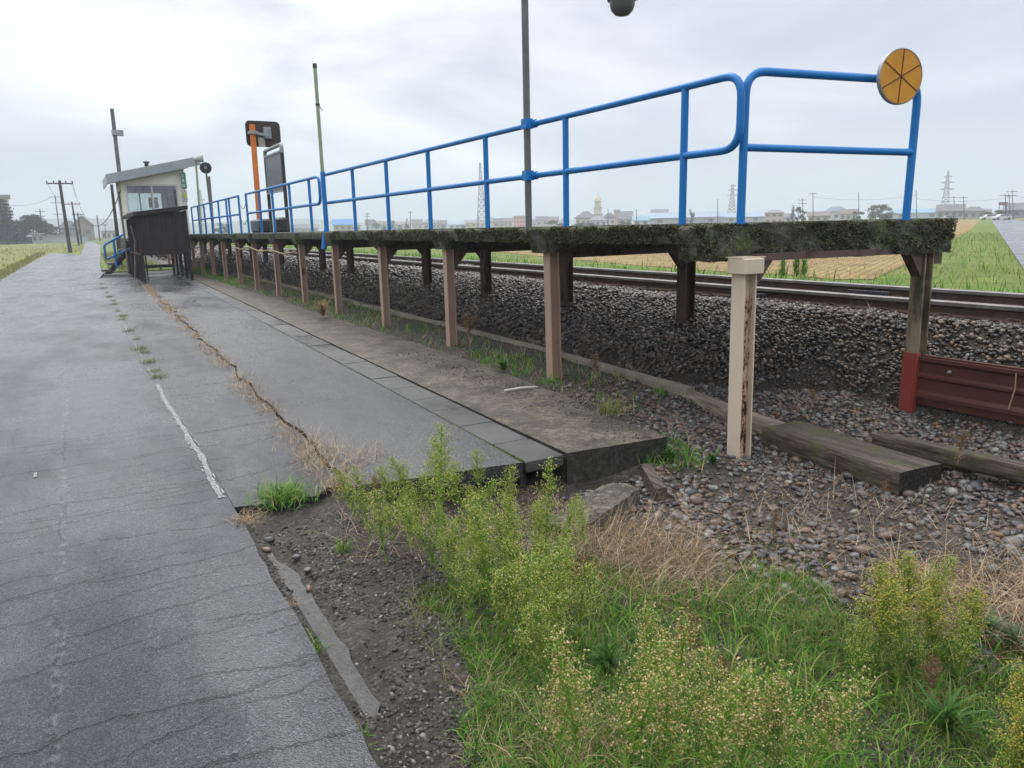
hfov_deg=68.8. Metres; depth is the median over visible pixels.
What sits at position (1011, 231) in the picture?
road
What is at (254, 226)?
weight block
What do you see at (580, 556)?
horseweed
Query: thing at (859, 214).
bush
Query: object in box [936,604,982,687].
horseweed
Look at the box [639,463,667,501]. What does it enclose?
concrete block
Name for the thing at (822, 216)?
house
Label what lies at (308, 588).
pebble
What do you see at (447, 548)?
horseweed
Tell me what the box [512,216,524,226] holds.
apartment block
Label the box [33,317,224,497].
road edge line
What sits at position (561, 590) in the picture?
horseweed
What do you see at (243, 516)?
grass tuft
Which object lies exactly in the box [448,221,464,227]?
factory shed
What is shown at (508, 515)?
horseweed
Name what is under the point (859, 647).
horseweed
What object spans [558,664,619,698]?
grass tuft
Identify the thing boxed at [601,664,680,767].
horseweed
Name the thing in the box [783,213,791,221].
house
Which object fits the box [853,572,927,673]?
horseweed
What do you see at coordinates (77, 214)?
utility pole
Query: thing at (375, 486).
horseweed
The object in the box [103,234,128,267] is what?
stair handrail
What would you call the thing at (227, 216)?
handrail
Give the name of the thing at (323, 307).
broadleaf weed
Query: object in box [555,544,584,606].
horseweed
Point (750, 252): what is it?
platform
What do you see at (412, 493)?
horseweed
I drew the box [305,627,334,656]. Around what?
grass tuft
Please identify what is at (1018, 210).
house
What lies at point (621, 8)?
lamp post
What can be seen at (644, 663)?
horseweed
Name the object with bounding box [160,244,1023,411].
track ballast
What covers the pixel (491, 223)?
house
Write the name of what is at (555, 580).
horseweed
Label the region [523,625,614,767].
horseweed
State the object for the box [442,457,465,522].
horseweed
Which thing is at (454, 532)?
horseweed
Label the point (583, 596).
horseweed
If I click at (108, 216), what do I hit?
wire
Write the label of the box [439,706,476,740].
grass tuft
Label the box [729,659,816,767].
horseweed
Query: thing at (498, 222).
house
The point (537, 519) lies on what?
horseweed
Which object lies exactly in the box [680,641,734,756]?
horseweed
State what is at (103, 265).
bank
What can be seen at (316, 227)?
house
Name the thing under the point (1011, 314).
rail
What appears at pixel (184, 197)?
hanging sign
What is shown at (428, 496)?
horseweed
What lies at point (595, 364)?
horseweed
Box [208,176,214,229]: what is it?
pole
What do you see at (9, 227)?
conifer tree
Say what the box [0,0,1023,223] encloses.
sky
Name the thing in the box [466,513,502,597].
horseweed
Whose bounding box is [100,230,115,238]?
storage shed
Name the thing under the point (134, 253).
old pole
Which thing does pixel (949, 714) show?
broadleaf weed
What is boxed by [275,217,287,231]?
weight block
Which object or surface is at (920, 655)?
horseweed
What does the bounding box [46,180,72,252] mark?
utility pole
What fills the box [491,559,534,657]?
horseweed
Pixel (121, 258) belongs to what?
steps
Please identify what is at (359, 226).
house
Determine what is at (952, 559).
horseweed
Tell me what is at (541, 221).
house
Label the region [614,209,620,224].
tower block
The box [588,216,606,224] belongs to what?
house
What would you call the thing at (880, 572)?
horseweed
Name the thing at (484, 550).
horseweed
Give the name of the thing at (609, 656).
broadleaf weed
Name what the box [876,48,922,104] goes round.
disc marker
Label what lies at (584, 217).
temple house
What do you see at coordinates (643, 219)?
factory shed
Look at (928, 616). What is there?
horseweed
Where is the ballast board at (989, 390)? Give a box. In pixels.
[898,352,1023,424]
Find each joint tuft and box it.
[130,343,151,350]
[139,356,159,362]
[144,371,167,379]
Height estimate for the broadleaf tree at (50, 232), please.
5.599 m
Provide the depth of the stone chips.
3.29 m
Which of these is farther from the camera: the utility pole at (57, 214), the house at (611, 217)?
the house at (611, 217)
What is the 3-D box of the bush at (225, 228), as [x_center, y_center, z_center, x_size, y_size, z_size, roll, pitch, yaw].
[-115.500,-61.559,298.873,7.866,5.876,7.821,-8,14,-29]
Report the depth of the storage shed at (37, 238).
194.63 m
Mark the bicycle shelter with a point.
(162, 231)
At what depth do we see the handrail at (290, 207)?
16.82 m
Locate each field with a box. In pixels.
[0,243,84,278]
[503,220,979,279]
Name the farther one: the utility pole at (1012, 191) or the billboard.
the billboard
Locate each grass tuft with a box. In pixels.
[227,470,326,518]
[227,503,272,530]
[286,596,303,606]
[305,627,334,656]
[330,535,355,554]
[358,718,385,749]
[417,596,443,608]
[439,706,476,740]
[460,677,515,722]
[516,701,563,745]
[534,375,564,383]
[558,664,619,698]
[587,395,629,416]
[651,383,673,394]
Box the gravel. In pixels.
[550,360,1023,692]
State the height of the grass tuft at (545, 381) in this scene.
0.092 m
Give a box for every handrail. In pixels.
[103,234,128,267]
[190,195,242,233]
[244,175,321,232]
[325,72,744,230]
[732,67,920,223]
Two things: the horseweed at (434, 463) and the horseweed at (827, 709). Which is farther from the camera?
the horseweed at (434, 463)
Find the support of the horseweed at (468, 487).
on the ground at (351, 636)
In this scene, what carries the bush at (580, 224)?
on the field at (963, 226)
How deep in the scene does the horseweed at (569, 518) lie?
3.79 m
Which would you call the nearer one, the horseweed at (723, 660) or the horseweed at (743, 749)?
the horseweed at (743, 749)
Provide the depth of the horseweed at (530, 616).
2.75 m
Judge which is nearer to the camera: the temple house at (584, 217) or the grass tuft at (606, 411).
the grass tuft at (606, 411)
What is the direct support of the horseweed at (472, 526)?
on the ground at (351, 636)
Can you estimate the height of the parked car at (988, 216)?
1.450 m
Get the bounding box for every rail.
[120,240,1023,325]
[190,243,1023,305]
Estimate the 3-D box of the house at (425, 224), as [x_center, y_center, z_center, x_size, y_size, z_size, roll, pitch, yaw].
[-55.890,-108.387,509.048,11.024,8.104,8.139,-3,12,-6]
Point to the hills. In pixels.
(109, 224)
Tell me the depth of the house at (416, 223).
604.88 m
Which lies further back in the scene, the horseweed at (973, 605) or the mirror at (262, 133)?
the mirror at (262, 133)
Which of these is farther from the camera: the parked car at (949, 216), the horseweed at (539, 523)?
the parked car at (949, 216)
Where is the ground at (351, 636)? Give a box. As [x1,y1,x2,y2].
[1,218,1023,767]
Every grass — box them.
[0,243,161,279]
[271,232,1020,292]
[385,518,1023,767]
[431,541,1023,767]
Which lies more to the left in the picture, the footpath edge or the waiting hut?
the waiting hut
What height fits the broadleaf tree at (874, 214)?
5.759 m
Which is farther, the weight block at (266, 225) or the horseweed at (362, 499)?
the weight block at (266, 225)
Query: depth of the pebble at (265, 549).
4.01 m
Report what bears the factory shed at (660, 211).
on the ground at (351, 636)
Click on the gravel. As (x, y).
(693, 495)
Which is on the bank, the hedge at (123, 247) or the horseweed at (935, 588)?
the hedge at (123, 247)
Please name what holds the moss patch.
on the ground at (351, 636)
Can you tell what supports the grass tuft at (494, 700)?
on the ground at (351, 636)
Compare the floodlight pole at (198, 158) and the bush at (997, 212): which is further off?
the bush at (997, 212)
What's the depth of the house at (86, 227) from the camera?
237.91 m
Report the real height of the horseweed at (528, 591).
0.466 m
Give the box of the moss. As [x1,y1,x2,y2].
[275,328,523,463]
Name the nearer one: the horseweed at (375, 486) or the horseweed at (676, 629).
the horseweed at (676, 629)
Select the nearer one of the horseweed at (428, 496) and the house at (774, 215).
the horseweed at (428, 496)
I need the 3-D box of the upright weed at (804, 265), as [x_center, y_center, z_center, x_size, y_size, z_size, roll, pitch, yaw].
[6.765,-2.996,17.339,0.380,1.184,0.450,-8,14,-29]
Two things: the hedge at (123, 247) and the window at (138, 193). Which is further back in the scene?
the hedge at (123, 247)
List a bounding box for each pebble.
[261,547,270,551]
[263,536,274,542]
[291,554,300,559]
[303,567,311,571]
[306,585,311,591]
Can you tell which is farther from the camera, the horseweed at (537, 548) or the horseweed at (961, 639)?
the horseweed at (537, 548)
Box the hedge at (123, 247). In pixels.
[120,237,196,259]
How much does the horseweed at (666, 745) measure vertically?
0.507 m
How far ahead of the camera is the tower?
415.91 m
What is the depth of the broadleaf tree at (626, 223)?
267.93 m
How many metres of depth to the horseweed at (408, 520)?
3.74 m
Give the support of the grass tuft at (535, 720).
on the ground at (351, 636)
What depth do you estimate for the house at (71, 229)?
253.44 m
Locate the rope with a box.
[233,246,296,254]
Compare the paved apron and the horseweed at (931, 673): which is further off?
the paved apron
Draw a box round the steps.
[101,243,128,273]
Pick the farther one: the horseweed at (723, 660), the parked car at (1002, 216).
the parked car at (1002, 216)
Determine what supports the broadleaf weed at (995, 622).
on the ground at (351, 636)
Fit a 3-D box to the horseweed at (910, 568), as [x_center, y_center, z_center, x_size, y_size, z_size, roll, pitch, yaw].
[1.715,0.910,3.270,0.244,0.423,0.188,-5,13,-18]
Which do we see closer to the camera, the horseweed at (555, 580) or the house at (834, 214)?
the horseweed at (555, 580)
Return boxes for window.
[125,184,179,213]
[138,193,165,209]
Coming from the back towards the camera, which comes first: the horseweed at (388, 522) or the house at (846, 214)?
the house at (846, 214)
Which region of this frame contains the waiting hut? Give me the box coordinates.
[102,157,200,276]
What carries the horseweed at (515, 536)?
on the ground at (351, 636)
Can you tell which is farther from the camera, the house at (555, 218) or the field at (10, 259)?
the house at (555, 218)
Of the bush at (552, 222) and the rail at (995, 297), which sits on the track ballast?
the rail at (995, 297)
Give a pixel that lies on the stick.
(518, 388)
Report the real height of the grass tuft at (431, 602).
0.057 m
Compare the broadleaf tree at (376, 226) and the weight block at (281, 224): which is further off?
the broadleaf tree at (376, 226)
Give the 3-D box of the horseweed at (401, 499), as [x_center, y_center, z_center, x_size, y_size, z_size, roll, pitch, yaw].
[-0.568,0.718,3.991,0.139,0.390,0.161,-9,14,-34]
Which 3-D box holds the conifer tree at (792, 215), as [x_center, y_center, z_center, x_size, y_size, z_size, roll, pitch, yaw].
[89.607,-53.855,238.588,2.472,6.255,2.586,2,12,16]
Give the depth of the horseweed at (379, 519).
3.83 m
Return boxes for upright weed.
[777,260,788,278]
[790,259,802,278]
[800,259,811,279]
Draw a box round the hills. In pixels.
[12,218,632,236]
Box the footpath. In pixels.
[137,273,522,498]
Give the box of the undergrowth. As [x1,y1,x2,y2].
[175,257,708,475]
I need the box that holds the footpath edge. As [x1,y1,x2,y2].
[428,471,525,497]
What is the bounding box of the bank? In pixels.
[101,245,172,272]
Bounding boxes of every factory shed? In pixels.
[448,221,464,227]
[632,216,650,224]
[646,211,724,224]
[650,209,668,212]
[723,212,764,222]
[885,208,936,218]
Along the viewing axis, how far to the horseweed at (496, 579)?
3.06 m
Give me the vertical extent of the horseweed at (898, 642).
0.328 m
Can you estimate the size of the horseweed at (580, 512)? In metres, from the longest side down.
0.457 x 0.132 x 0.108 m
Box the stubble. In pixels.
[330,234,958,282]
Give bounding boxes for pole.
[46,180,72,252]
[50,196,61,234]
[65,202,79,245]
[72,213,82,243]
[96,215,100,240]
[110,108,123,171]
[110,184,122,268]
[130,226,135,278]
[193,154,203,233]
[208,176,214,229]
[958,196,967,219]
[1010,190,1016,218]
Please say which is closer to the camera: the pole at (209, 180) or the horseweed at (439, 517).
the horseweed at (439, 517)
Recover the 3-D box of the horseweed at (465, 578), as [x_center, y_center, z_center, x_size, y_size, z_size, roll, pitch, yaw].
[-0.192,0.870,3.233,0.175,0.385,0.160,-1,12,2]
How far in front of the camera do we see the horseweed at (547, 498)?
3.80 m
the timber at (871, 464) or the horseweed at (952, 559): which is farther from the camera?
the timber at (871, 464)
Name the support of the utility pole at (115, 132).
on the ground at (351, 636)
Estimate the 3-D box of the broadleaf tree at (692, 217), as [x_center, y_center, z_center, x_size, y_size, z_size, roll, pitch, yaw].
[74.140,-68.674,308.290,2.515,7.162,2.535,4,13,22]
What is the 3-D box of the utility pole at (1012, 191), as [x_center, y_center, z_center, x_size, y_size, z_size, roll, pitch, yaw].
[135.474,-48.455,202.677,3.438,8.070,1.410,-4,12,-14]
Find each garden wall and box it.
[0,237,32,243]
[43,234,88,242]
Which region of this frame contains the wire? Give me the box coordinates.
[72,186,120,225]
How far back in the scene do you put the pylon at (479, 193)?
415.12 m
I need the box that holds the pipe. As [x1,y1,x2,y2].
[312,63,328,248]
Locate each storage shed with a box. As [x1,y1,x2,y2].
[29,233,44,243]
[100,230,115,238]
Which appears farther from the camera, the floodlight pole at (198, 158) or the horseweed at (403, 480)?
the floodlight pole at (198, 158)
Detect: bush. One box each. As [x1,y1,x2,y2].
[215,223,229,232]
[545,220,562,225]
[571,223,595,225]
[851,211,864,219]
[983,210,1007,214]
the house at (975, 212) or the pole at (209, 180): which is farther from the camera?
the house at (975, 212)
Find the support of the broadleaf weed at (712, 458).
on the ground at (351, 636)
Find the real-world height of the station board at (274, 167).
2.417 m
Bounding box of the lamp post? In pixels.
[521,0,636,234]
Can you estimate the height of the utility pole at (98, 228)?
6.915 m
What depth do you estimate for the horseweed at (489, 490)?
3.98 m
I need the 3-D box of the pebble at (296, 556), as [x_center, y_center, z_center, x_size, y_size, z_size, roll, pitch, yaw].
[-1.134,0.907,3.932,0.050,0.027,0.048,-8,14,-29]
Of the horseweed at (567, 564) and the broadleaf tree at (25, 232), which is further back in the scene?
the broadleaf tree at (25, 232)
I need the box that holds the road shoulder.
[100,277,341,513]
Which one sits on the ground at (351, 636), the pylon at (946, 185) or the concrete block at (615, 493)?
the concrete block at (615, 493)
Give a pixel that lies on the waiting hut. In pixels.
(164, 179)
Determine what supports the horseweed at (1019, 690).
on the ground at (351, 636)
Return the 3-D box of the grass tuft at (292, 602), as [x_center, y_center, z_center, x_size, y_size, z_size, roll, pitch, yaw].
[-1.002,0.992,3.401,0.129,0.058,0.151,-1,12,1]
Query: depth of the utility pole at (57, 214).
223.26 m
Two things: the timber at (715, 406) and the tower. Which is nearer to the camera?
the timber at (715, 406)
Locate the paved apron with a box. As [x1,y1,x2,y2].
[184,272,666,484]
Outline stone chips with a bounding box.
[247,320,1011,767]
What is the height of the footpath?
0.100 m
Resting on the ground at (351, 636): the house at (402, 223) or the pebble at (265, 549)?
the house at (402, 223)
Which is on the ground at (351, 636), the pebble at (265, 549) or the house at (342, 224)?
the house at (342, 224)
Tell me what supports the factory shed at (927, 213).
on the ground at (351, 636)
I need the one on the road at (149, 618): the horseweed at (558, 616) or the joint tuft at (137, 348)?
the joint tuft at (137, 348)
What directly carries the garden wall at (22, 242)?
on the ground at (351, 636)
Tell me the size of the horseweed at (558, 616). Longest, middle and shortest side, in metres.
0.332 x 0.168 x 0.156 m
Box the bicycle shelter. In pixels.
[123,205,193,282]
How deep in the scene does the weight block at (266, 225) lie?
22.20 m
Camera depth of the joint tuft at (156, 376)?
8.53 m
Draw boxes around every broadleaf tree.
[0,222,30,243]
[17,214,52,235]
[43,224,59,235]
[372,220,380,228]
[617,221,630,224]
[689,209,694,223]
[795,207,801,220]
[800,210,806,220]
[865,204,894,219]
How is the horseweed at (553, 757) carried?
on the ground at (351, 636)
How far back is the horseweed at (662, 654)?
2.21 m
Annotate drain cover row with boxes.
[172,273,562,471]
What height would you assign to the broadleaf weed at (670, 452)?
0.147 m
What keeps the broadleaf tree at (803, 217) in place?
on the field at (963, 226)
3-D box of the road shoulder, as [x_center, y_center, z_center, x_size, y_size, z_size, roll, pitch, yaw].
[-8.162,-1.709,16.878,1.339,0.050,28.580,-8,14,-29]
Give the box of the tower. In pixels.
[593,194,602,216]
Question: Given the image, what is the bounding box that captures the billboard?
[999,202,1007,209]
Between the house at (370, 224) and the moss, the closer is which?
the moss
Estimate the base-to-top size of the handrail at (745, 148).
1.141 m
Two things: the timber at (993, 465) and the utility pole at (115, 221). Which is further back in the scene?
the utility pole at (115, 221)
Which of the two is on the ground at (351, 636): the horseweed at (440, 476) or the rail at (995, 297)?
the horseweed at (440, 476)
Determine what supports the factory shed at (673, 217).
on the ground at (351, 636)
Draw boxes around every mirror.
[199,162,214,232]
[245,120,280,218]
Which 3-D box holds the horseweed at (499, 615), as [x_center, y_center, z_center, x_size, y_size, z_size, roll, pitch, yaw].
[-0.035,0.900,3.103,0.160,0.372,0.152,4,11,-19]
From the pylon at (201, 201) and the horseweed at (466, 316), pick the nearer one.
the horseweed at (466, 316)
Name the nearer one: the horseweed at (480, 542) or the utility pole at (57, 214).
the horseweed at (480, 542)
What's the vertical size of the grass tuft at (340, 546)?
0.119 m
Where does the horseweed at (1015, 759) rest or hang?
on the ground at (351, 636)
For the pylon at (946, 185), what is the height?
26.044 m
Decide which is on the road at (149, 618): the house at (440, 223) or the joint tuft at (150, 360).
the joint tuft at (150, 360)
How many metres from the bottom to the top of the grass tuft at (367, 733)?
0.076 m
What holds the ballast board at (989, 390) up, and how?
on the ground at (351, 636)
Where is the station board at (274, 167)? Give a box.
[263,142,289,231]
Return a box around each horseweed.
[329,467,361,525]
[342,463,376,541]
[358,485,398,562]
[368,474,381,499]
[372,461,398,522]
[383,454,417,511]
[383,501,396,544]
[389,486,416,552]
[392,498,440,570]
[397,485,427,532]
[407,470,442,540]
[413,433,450,502]
[422,422,458,558]
[423,501,450,571]
[427,514,474,585]
[436,527,463,601]
[440,491,506,606]
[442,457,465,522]
[447,543,487,625]
[459,476,505,552]
[460,447,487,496]
[460,481,493,543]
[461,311,476,345]
[463,502,485,567]
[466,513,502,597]
[470,530,495,581]
[477,561,521,632]
[483,513,523,571]
[487,560,520,643]
[490,491,534,569]
[491,461,519,517]
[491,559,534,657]
[496,535,533,594]
[501,551,555,662]
[502,498,528,554]
[508,598,560,685]
[510,599,556,684]
[515,530,555,625]
[519,498,562,581]
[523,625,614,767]
[526,551,555,612]
[528,456,565,579]
[528,507,551,546]
[532,528,586,658]
[536,576,569,643]
[540,670,590,767]
[543,588,573,663]
[546,569,575,633]
[547,494,584,573]
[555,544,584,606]
[561,559,604,646]
[564,547,593,611]
[573,490,590,547]
[587,353,601,385]
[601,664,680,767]
[606,635,664,753]
[629,601,674,706]
[632,631,708,766]
[645,658,697,767]
[652,607,706,732]
[675,605,705,668]
[679,657,766,767]
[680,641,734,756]
[686,678,729,767]
[712,652,730,688]
[713,659,780,767]
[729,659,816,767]
[747,670,815,767]
[769,511,783,539]
[782,665,891,767]
[809,389,815,409]
[813,702,841,748]
[839,615,878,686]
[845,592,883,665]
[850,557,913,654]
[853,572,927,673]
[869,580,924,661]
[880,604,919,690]
[881,480,889,501]
[882,547,939,625]
[900,613,945,691]
[903,583,960,674]
[911,567,959,648]
[916,552,961,626]
[916,650,945,702]
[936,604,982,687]
[943,583,1000,662]
[953,428,970,463]
[980,656,1023,762]
[983,700,1023,767]
[986,698,1023,767]
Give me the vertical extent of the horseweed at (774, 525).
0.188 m
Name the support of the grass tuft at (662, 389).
on the ground at (351, 636)
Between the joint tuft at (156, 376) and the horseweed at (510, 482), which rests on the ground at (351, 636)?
the horseweed at (510, 482)
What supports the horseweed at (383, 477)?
on the ground at (351, 636)
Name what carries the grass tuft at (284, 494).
on the ground at (351, 636)
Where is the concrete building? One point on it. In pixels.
(5, 197)
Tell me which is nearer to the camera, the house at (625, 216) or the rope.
the rope
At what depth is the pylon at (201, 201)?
516.62 m
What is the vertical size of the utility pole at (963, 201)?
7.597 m
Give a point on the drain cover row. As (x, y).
(532, 454)
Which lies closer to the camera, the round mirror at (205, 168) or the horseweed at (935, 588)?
the horseweed at (935, 588)
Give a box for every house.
[57,221,74,234]
[71,215,95,240]
[293,224,307,231]
[308,224,319,230]
[332,219,352,230]
[352,223,360,230]
[365,219,374,229]
[373,221,386,229]
[391,220,397,229]
[395,221,409,229]
[411,219,422,228]
[422,219,437,228]
[435,220,447,228]
[464,220,476,227]
[484,217,493,227]
[492,218,502,227]
[502,218,512,226]
[535,216,547,226]
[547,216,558,225]
[575,211,594,225]
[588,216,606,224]
[604,213,615,224]
[618,211,632,224]
[765,210,784,221]
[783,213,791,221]
[807,211,830,220]
[825,206,844,220]
[839,209,858,220]
[935,204,965,218]
[963,206,986,218]
[1002,203,1023,217]
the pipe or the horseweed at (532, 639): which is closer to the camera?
the horseweed at (532, 639)
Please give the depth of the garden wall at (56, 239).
200.10 m
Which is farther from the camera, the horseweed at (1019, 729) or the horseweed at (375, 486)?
the horseweed at (375, 486)
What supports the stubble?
on the field at (963, 226)
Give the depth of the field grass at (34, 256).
48.65 m
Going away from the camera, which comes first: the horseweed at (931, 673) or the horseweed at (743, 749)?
the horseweed at (743, 749)
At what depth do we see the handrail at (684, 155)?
7.27 m
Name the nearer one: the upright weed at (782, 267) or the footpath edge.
the footpath edge
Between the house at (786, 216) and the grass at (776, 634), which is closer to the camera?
the grass at (776, 634)
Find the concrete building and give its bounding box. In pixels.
[0,195,11,222]
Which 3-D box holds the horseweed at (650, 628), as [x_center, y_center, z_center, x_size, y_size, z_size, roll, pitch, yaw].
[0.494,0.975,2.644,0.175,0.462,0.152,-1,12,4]
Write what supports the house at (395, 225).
on the ground at (351, 636)
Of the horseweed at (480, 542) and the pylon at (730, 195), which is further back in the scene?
the pylon at (730, 195)
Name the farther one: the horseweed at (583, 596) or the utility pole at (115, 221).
the utility pole at (115, 221)
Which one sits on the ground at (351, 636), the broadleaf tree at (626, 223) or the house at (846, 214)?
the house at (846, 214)
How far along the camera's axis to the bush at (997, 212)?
212.11 m
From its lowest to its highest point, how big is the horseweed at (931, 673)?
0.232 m
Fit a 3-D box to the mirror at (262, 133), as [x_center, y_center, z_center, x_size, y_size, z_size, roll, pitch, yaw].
[-7.704,-6.531,23.669,1.057,3.445,0.413,-8,14,-29]
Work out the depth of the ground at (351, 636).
4.33 m
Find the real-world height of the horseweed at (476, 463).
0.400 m
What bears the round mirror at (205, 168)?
on the platform
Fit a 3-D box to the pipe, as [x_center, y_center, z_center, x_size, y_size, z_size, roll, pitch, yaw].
[-3.578,-4.209,13.981,0.214,3.338,0.100,-8,14,-29]
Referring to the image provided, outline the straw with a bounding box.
[142,280,1023,767]
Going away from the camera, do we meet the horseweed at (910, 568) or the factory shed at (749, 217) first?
the horseweed at (910, 568)
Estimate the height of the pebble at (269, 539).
0.036 m
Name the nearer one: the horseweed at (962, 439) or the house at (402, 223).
the horseweed at (962, 439)
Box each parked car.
[943,215,958,220]
[979,214,995,219]
[991,214,1011,219]
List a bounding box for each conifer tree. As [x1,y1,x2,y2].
[0,199,31,244]
[789,205,795,220]
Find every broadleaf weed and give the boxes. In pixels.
[311,297,328,316]
[497,358,510,369]
[585,626,632,673]
[656,443,683,461]
[704,447,720,463]
[903,676,1005,742]
[961,604,1012,647]
[982,619,1023,651]
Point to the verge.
(986, 226)
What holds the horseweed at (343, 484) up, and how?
on the ground at (351, 636)
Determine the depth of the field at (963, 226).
24.40 m
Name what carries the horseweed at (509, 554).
on the ground at (351, 636)
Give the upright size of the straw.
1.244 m
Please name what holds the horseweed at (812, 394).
on the ground at (351, 636)
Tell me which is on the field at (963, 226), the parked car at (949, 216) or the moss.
the parked car at (949, 216)
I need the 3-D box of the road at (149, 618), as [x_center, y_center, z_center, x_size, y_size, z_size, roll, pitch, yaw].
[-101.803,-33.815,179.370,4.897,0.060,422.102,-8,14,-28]
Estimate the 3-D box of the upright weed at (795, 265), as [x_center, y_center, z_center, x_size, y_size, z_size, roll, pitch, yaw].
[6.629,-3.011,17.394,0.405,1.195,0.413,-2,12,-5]
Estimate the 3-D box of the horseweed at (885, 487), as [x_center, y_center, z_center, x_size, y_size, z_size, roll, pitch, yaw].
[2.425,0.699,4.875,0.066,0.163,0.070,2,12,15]
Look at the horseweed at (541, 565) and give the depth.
3.21 m
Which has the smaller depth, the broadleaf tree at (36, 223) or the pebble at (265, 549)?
the pebble at (265, 549)
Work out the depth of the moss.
5.85 m
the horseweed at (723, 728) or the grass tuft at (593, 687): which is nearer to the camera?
the horseweed at (723, 728)
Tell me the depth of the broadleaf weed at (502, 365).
8.26 m
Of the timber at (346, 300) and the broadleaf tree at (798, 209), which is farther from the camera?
the broadleaf tree at (798, 209)
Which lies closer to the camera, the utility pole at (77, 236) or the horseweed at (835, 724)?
the horseweed at (835, 724)
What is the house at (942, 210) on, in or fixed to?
on the ground at (351, 636)
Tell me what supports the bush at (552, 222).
on the field at (963, 226)
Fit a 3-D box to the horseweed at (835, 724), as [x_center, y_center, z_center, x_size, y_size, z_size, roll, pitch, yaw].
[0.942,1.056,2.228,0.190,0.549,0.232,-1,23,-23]
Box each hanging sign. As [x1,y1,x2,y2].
[180,172,186,188]
[182,191,187,201]
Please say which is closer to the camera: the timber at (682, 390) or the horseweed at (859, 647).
the horseweed at (859, 647)
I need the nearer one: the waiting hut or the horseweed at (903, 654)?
the horseweed at (903, 654)
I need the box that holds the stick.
[504,386,536,391]
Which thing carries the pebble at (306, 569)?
on the ground at (351, 636)
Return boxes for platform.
[167,217,957,458]
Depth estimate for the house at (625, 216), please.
374.05 m
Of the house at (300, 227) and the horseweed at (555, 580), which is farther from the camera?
the house at (300, 227)
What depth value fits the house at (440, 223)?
523.19 m
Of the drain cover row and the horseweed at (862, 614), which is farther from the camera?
the drain cover row
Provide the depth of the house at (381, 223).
531.03 m
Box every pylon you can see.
[197,189,208,233]
[477,163,484,227]
[727,184,736,212]
[939,171,952,204]
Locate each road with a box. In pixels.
[0,241,379,767]
[990,218,1023,269]
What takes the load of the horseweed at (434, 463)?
on the ground at (351, 636)
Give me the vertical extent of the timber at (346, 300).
0.169 m
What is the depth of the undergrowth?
9.52 m
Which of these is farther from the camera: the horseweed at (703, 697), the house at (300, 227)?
the house at (300, 227)
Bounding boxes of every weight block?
[250,219,259,232]
[258,219,271,232]
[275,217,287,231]
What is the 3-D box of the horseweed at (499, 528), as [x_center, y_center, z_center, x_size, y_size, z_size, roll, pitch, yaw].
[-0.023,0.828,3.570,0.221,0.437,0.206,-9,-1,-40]
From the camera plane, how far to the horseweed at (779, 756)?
2.08 m
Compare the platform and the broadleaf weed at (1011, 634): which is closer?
the broadleaf weed at (1011, 634)
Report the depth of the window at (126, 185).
29.97 m
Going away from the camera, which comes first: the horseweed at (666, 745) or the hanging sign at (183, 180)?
the horseweed at (666, 745)
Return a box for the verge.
[122,219,1023,292]
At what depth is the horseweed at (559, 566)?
2.98 m
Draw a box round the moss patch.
[415,526,830,630]
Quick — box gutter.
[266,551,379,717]
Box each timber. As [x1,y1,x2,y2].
[233,273,364,305]
[362,303,694,397]
[685,391,784,436]
[761,421,941,495]
[872,432,1023,483]
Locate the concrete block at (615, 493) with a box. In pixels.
[543,483,639,540]
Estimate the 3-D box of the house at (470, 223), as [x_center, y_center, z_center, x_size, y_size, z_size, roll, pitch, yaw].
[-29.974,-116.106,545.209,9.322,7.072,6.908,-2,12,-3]
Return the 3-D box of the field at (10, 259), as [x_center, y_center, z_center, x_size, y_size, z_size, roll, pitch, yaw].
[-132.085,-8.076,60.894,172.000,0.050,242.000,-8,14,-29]

